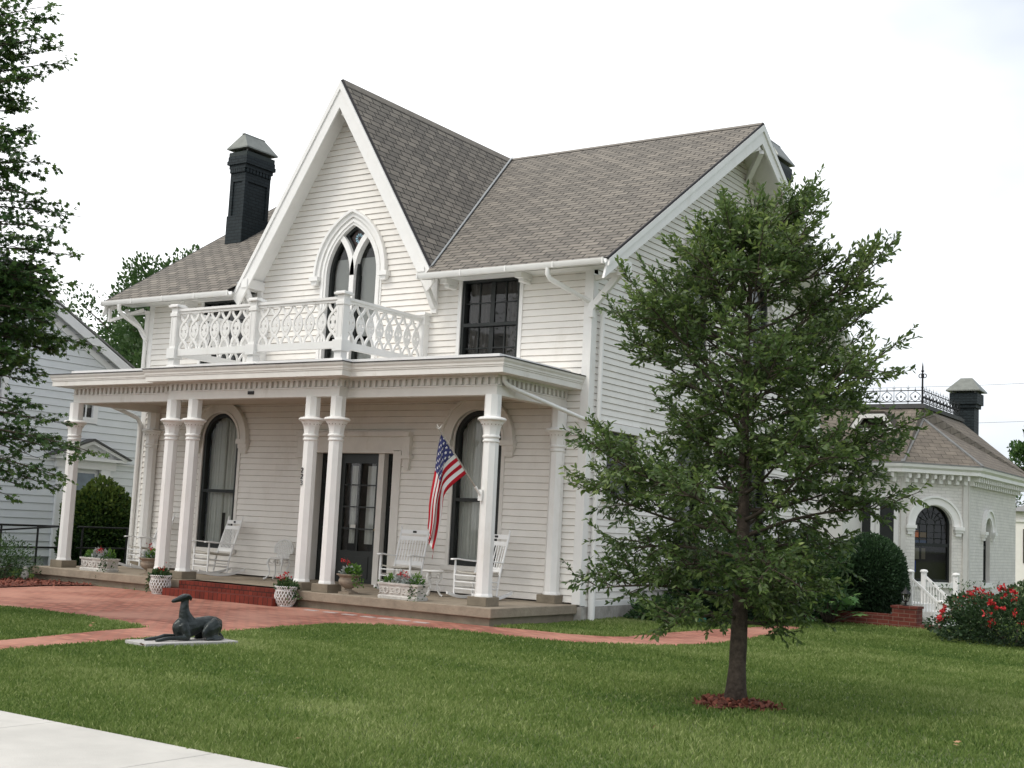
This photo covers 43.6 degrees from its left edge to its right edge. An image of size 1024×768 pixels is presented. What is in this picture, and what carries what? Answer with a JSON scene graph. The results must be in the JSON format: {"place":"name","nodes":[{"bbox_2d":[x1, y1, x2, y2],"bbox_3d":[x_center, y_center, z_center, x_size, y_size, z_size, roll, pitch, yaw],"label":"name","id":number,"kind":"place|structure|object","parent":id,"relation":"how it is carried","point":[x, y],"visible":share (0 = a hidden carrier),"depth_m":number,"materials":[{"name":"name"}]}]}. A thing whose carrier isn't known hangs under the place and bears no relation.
{"place":"outdoors","nodes":[
{"label":"outdoors","id":0,"kind":"place"},
{"bbox_2d":[0,250,141,566],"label":"neighbor house","id":1,"kind":"structure","parent":0,"point":[111,431],"depth_m":30.09,"materials":[{"name":"white wood"}]},
{"bbox_2d":[0,364,8,410],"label":"window","id":2,"kind":"structure","parent":1,"relation":"in","point":[2,391],"depth_m":28.94,"materials":[{"name":"white glass"}]},
{"bbox_2d":[76,468,97,489],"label":"window","id":3,"kind":"structure","parent":1,"relation":"in","point":[84,476],"depth_m":30.76,"materials":[{"name":"grey glass"}]},
{"bbox_2d":[83,405,98,423],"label":"window","id":4,"kind":"structure","parent":1,"relation":"in","point":[93,418],"depth_m":30.96,"materials":[{"name":"white glass"}]},
{"bbox_2d":[0,711,285,767],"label":"sidewalk","id":5,"kind":"structure","parent":0,"point":[29,742],"depth_m":7.68,"materials":[{"name":"concrete"}]},
{"bbox_2d":[0,585,797,649],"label":"brick path","id":6,"kind":"structure","parent":0,"point":[158,614],"depth_m":18.59,"materials":[{"name":"red brick"}]},
{"bbox_2d":[0,576,92,586],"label":"mulch bed","id":7,"kind":"object","parent":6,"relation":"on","point":[12,583],"visible":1,"depth_m":23.35,"materials":[{"name":"brown wood"}]},
{"bbox_2d":[0,533,42,578],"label":"shrub","id":8,"kind":"object","parent":7,"relation":"on","point":[4,572],"visible":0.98,"depth_m":24.23,"materials":[{"name":"green plant"}]},
{"bbox_2d":[21,566,28,578],"bbox_3d":[-9.262,3.584,24.330,0.150,0.257,0.146,5,-7,-17],"label":"owl figurine","id":9,"kind":"object","parent":7,"relation":"on","point":[25,575],"visible":0.68,"depth_m":24.28,"materials":[{"name":"white stone"}]},
{"bbox_2d":[144,566,172,593],"bbox_3d":[-6.147,3.378,22.303,0.508,0.579,0.440,-1,-8,34],"label":"lattice pot","id":10,"kind":"object","parent":6,"relation":"on","point":[161,578],"visible":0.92,"depth_m":22.16,"materials":[{"name":"white ceramic"}]},
{"bbox_2d":[162,580,276,605],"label":"brick steps","id":11,"kind":"structure","parent":6,"relation":"on","point":[235,593],"depth_m":21.42,"materials":[{"name":"red brick"}]},
{"bbox_2d":[273,572,301,606],"bbox_3d":[-3.654,3.322,20.720,0.530,0.564,0.453,-1,-8,34],"label":"lattice pot","id":12,"kind":"object","parent":6,"relation":"on","point":[286,594],"visible":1,"depth_m":20.62,"materials":[{"name":"white ceramic"}]},
{"bbox_2d":[0,567,1023,767],"bbox_3d":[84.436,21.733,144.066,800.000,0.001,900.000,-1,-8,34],"label":"ground","id":13,"kind":"structure","parent":0,"point":[690,730],"depth_m":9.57,"materials":[{"name":"green plant"}]},
{"bbox_2d":[0,0,110,504],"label":"maple tree","id":14,"kind":"object","parent":13,"relation":"on","point":[18,278],"visible":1,"depth_m":16.51,"materials":[{"name":"green plant"}]},
{"bbox_2d":[0,523,128,565],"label":"ramp railing","id":15,"kind":"object","parent":13,"relation":"on","point":[37,527],"visible":0.59,"depth_m":26.43,"materials":[{"name":"black metal"}]},
{"bbox_2d":[53,473,131,565],"bbox_3d":[-9.287,3.159,28.642,1.644,2.343,2.021,-1,-8,34],"label":"ivy bush","id":16,"kind":"object","parent":13,"relation":"on","point":[99,502],"visible":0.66,"depth_m":28.18,"materials":[{"name":"green plant"}]},
{"bbox_2d":[51,244,199,363],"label":"background tree","id":17,"kind":"object","parent":13,"relation":"on","point":[133,276],"visible":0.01,"depth_m":47.45,"materials":[{"name":"green plant"}]},
{"bbox_2d":[105,307,149,367],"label":"background tree","id":18,"kind":"object","parent":13,"relation":"on","point":[137,357],"visible":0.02,"depth_m":43.70,"materials":[{"name":"green plant"}]},
{"bbox_2d":[125,638,237,647],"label":"statue plinth","id":19,"kind":"structure","parent":13,"relation":"on","point":[196,641],"depth_m":13.95,"materials":[{"name":"stone"}]},
{"bbox_2d":[144,594,223,641],"bbox_3d":[-3.601,2.583,14.182,0.910,0.509,0.315,9,-9,-44],"label":"dog statue","id":20,"kind":"object","parent":19,"relation":"on","point":[187,626],"visible":1,"depth_m":14.15,"materials":[{"name":"grey metal"}]},
{"bbox_2d":[30,79,858,626],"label":"house","id":21,"kind":"structure","parent":13,"relation":"on","point":[358,313],"depth_m":23.24,"materials":[{"name":"white paint"}]},
{"bbox_2d":[80,547,120,575],"bbox_3d":[-7.742,3.332,23.915,0.922,0.610,0.378,-1,-8,34],"label":"stone planter","id":22,"kind":"object","parent":21,"relation":"on","point":[101,561],"visible":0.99,"depth_m":23.82,"materials":[{"name":"white stone"}]},
{"bbox_2d":[118,513,175,568],"bbox_3d":[-7.275,3.140,25.663,0.980,1.142,0.650,8,-8,-40],"label":"rocking chair","id":23,"kind":"object","parent":21,"relation":"on","point":[140,553],"visible":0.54,"depth_m":25.60,"materials":[{"name":"white wood"}]},
{"bbox_2d":[138,543,155,575],"bbox_3d":[-6.606,3.196,23.361,0.421,0.594,0.414,4,-6,-10],"label":"garden urn","id":24,"kind":"object","parent":21,"relation":"on","point":[147,558],"visible":0.65,"depth_m":23.23,"materials":[{"name":"brown stone"}]},
{"bbox_2d":[190,516,244,575],"bbox_3d":[-5.681,3.099,24.593,0.980,1.142,0.650,8,-8,-40],"label":"rocking chair","id":25,"kind":"object","parent":21,"relation":"on","point":[226,549],"visible":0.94,"depth_m":24.59,"materials":[{"name":"white wood"}]},
{"bbox_2d":[191,405,249,553],"bbox_3d":[-5.836,1.854,25.676,1.610,3.025,0.390,-1,-8,34],"label":"window","id":26,"kind":"structure","parent":21,"relation":"in","point":[230,439],"depth_m":25.83,"materials":[{"name":"black glass"}]},
{"bbox_2d":[197,300,248,363],"bbox_3d":[-5.829,-0.851,26.103,1.440,1.790,0.325,-1,-8,34],"label":"window","id":27,"kind":"structure","parent":21,"relation":"in","point":[228,302],"depth_m":26.21,"materials":[{"name":"black glass"}]},
{"bbox_2d":[263,539,293,579],"bbox_3d":[-4.373,3.295,23.980,0.431,0.768,0.404,1,-7,20],"label":"iron chair","id":28,"kind":"object","parent":21,"relation":"on","point":[291,547],"visible":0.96,"depth_m":24.11,"materials":[{"name":"white metal"}]},
{"bbox_2d":[309,209,390,358],"bbox_3d":[-3.047,-1.681,24.268,1.930,3.304,0.350,-1,-8,34],"label":"gothic window","id":29,"kind":"structure","parent":21,"relation":"in","point":[363,277],"depth_m":24.38,"materials":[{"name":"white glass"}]},
{"bbox_2d":[337,557,364,593],"bbox_3d":[-2.599,3.096,20.641,0.490,0.581,0.416,-1,-8,34],"label":"garden urn","id":30,"kind":"object","parent":21,"relation":"on","point":[349,576],"visible":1,"depth_m":20.55,"materials":[{"name":"brown stone"}]},
{"bbox_2d":[335,453,378,583],"bbox_3d":[-2.838,2.493,23.782,1.060,2.390,0.207,-1,-8,34],"label":"door","id":31,"kind":"structure","parent":21,"relation":"in","point":[363,558],"depth_m":23.82,"materials":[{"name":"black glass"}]},
{"bbox_2d":[374,525,428,589],"bbox_3d":[-1.853,2.993,21.950,0.650,1.142,0.980,0,-7,23],"label":"rocking chair","id":32,"kind":"object","parent":21,"relation":"on","point":[410,562],"visible":0.76,"depth_m":22.16,"materials":[{"name":"wood"}]},
{"bbox_2d":[375,569,429,601],"bbox_3d":[-1.705,3.171,19.858,0.924,0.601,0.381,-1,-8,34],"label":"stone planter","id":33,"kind":"object","parent":21,"relation":"on","point":[407,587],"visible":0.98,"depth_m":19.78,"materials":[{"name":"white stone"}]},
{"bbox_2d":[422,570,443,596],"bbox_3d":[-1.314,3.291,21.106,0.370,0.436,0.370,-1,-8,34],"label":"iron table","id":34,"kind":"object","parent":21,"relation":"on","point":[428,576],"visible":0.94,"depth_m":21.07,"materials":[{"name":"white metal"}]},
{"bbox_2d":[428,424,482,557],"bbox_3d":[-0.829,1.624,19.091,0.967,1.990,0.111,8,-8,-38],"label":"flag","id":35,"kind":"object","parent":21,"relation":"attached to","point":[449,471],"visible":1,"depth_m":18.95,"materials":[{"name":"cloth"},{"name":"white painted metal"}]},
{"bbox_2d":[437,401,516,573],"bbox_3d":[-0.578,1.720,22.144,1.610,3.025,0.390,-1,-8,34],"label":"window","id":36,"kind":"structure","parent":21,"relation":"in","point":[455,422],"depth_m":22.32,"materials":[{"name":"white glass"}]},
{"bbox_2d":[446,530,512,599],"bbox_3d":[-0.505,2.940,20.878,0.650,1.142,0.980,-2,-8,40],"label":"rocking chair","id":37,"kind":"object","parent":21,"relation":"on","point":[498,544],"visible":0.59,"depth_m":20.88,"materials":[{"name":"white wood"}]},
{"bbox_2d":[455,277,523,357],"bbox_3d":[-0.343,-0.991,22.418,1.440,1.790,0.325,-1,-8,34],"label":"window","id":38,"kind":"structure","parent":21,"relation":"in","point":[482,325],"depth_m":22.55,"materials":[{"name":"black glass"}]},
{"bbox_2d":[601,423,645,503],"bbox_3d":[1.801,1.384,21.941,0.380,1.320,1.300,-1,-8,34],"label":"window","id":39,"kind":"structure","parent":21,"relation":"in","point":[634,431],"depth_m":21.93,"materials":[{"name":"white glass"}]},
{"bbox_2d":[668,432,702,561],"bbox_3d":[3.206,2.152,24.004,0.380,2.390,1.340,-1,-8,34],"label":"window","id":40,"kind":"structure","parent":21,"relation":"in","point":[675,437],"depth_m":24.27,"materials":[{"name":"black glass"}]},
{"bbox_2d":[677,239,717,357],"bbox_3d":[3.465,-1.671,24.480,0.340,2.270,1.660,-1,-8,34],"label":"window","id":41,"kind":"structure","parent":21,"relation":"in","point":[705,342],"depth_m":24.70,"materials":[{"name":"black glass"}]},
{"bbox_2d":[749,456,766,546],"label":"window","id":42,"kind":"structure","parent":21,"relation":"in","point":[764,472],"depth_m":26.98,"materials":[{"name":"black glass"}]},
{"bbox_2d":[742,277,777,367],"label":"window","id":43,"kind":"structure","parent":21,"relation":"in","point":[768,310],"depth_m":27.37,"materials":[{"name":"black glass"}]},
{"bbox_2d":[623,594,688,620],"bbox_3d":[2.489,3.838,21.855,1.034,0.540,1.692,-1,-8,34],"label":"garden shrub","id":44,"kind":"object","parent":13,"relation":"on","point":[632,612],"visible":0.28,"depth_m":21.59,"materials":[{"name":"green plant"}]},
{"bbox_2d":[663,535,767,620],"bbox_3d":[3.746,3.469,22.964,1.803,1.690,3.272,-1,-8,34],"label":"garden shrub","id":45,"kind":"object","parent":13,"relation":"on","point":[696,583],"visible":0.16,"depth_m":22.24,"materials":[{"name":"green plant"}]},
{"bbox_2d":[692,693,785,711],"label":"bark chips","id":46,"kind":"object","parent":13,"relation":"on","point":[708,698],"visible":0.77,"depth_m":11.12,"materials":[{"name":"brown wood"}]},
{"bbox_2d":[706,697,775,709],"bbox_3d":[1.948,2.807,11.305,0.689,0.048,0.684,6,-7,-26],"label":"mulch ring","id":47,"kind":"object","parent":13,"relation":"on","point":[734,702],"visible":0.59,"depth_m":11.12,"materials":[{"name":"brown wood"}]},
{"bbox_2d":[558,163,941,700],"bbox_3d":[2.102,0.386,11.506,3.362,4.955,3.080,3,-6,0],"label":"young tree","id":48,"kind":"object","parent":13,"relation":"on","point":[754,236],"visible":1,"depth_m":11.16,"materials":[{"name":"green plant"}]},
{"bbox_2d":[756,531,870,621],"bbox_3d":[5.308,3.613,23.959,2.568,1.787,2.742,-1,-8,34],"label":"garden shrub","id":49,"kind":"object","parent":13,"relation":"on","point":[845,591],"visible":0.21,"depth_m":23.30,"materials":[{"name":"green plant"}]},
{"bbox_2d":[804,589,867,622],"bbox_3d":[5.816,4.032,23.159,1.167,0.657,1.323,2,-6,5],"label":"oakleaf plant","id":50,"kind":"object","parent":13,"relation":"on","point":[851,600],"visible":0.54,"depth_m":22.94,"materials":[{"name":"green plant"}]},
{"bbox_2d":[835,530,910,613],"bbox_3d":[6.683,3.635,24.170,1.642,1.752,1.635,-1,-8,34],"label":"clipped shrub","id":51,"kind":"object","parent":13,"relation":"on","point":[881,569],"visible":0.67,"depth_m":23.64,"materials":[{"name":"green plant"}]},
{"bbox_2d":[798,569,959,625],"bbox_3d":[6.950,4.205,25.444,3.600,1.159,1.052,-1,-8,34],"label":"side stair","id":52,"kind":"object","parent":13,"relation":"on","point":[928,601],"visible":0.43,"depth_m":24.46,"materials":[{"name":"white wood"}]},
{"bbox_2d":[832,605,939,628],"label":"brick wall","id":53,"kind":"structure","parent":13,"relation":"on","point":[905,616],"depth_m":22.94,"materials":[{"name":"red brick"}]},
{"bbox_2d":[901,587,910,605],"bbox_3d":[7.092,3.824,23.033,0.200,0.335,0.173,-1,-8,34],"label":"lantern","id":54,"kind":"object","parent":53,"relation":"on","point":[904,591],"visible":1,"depth_m":23.00,"materials":[{"name":"black metal"}]},
{"bbox_2d":[818,363,1023,611],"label":"brick building","id":55,"kind":"structure","parent":13,"relation":"on","point":[964,526],"depth_m":30.59,"materials":[{"name":"white brick"}]},
{"bbox_2d":[862,493,875,533],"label":"window","id":56,"kind":"structure","parent":55,"relation":"in","point":[867,525],"depth_m":30.29,"materials":[{"name":"black glass"}]},
{"bbox_2d":[875,493,898,545],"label":"window","id":57,"kind":"structure","parent":55,"relation":"in","point":[893,534],"depth_m":30.02,"materials":[{"name":"black glass"}]},
{"bbox_2d":[905,496,964,587],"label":"window","id":58,"kind":"structure","parent":55,"relation":"in","point":[932,526],"depth_m":30.22,"materials":[{"name":"white glass"}]},
{"bbox_2d":[981,510,997,587],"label":"window","id":59,"kind":"structure","parent":55,"relation":"in","point":[988,527],"depth_m":31.99,"materials":[{"name":"white glass"}]},
{"bbox_2d":[921,579,1023,646],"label":"rose bush","id":60,"kind":"object","parent":13,"relation":"on","point":[967,613],"visible":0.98,"depth_m":20.10,"materials":[{"name":"green plant"}]},
{"bbox_2d":[1006,429,1023,470],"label":"background tree","id":61,"kind":"object","parent":13,"relation":"on","point":[1016,451],"visible":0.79,"depth_m":46.59,"materials":[{"name":"green plant"}]},
{"bbox_2d":[1016,494,1023,506],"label":"background tree","id":62,"kind":"object","parent":13,"relation":"on","point":[1017,497],"visible":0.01,"depth_m":66.18,"materials":[{"name":"green plant"}]},
{"bbox_2d":[0,0,1023,506],"label":"sky","id":63,"kind":"structure","parent":0,"point":[912,111],"materials":[{"name":"white"}]},
{"bbox_2d":[851,383,1023,388],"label":"power cable","id":64,"kind":"object","parent":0,"point":[947,386],"visible":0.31,"depth_m":44.49,"materials":[{"name":"grey plastic"}]},
{"bbox_2d":[1015,505,1023,585],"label":"distant house","id":65,"kind":"structure","parent":0,"point":[1019,564],"depth_m":54.84,"materials":[{"name":"white paint"}]},
{"bbox_2d":[1023,529,1023,562],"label":"window","id":66,"kind":"structure","parent":65,"relation":"in","point":[1023,529],"depth_m":54.71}
]}

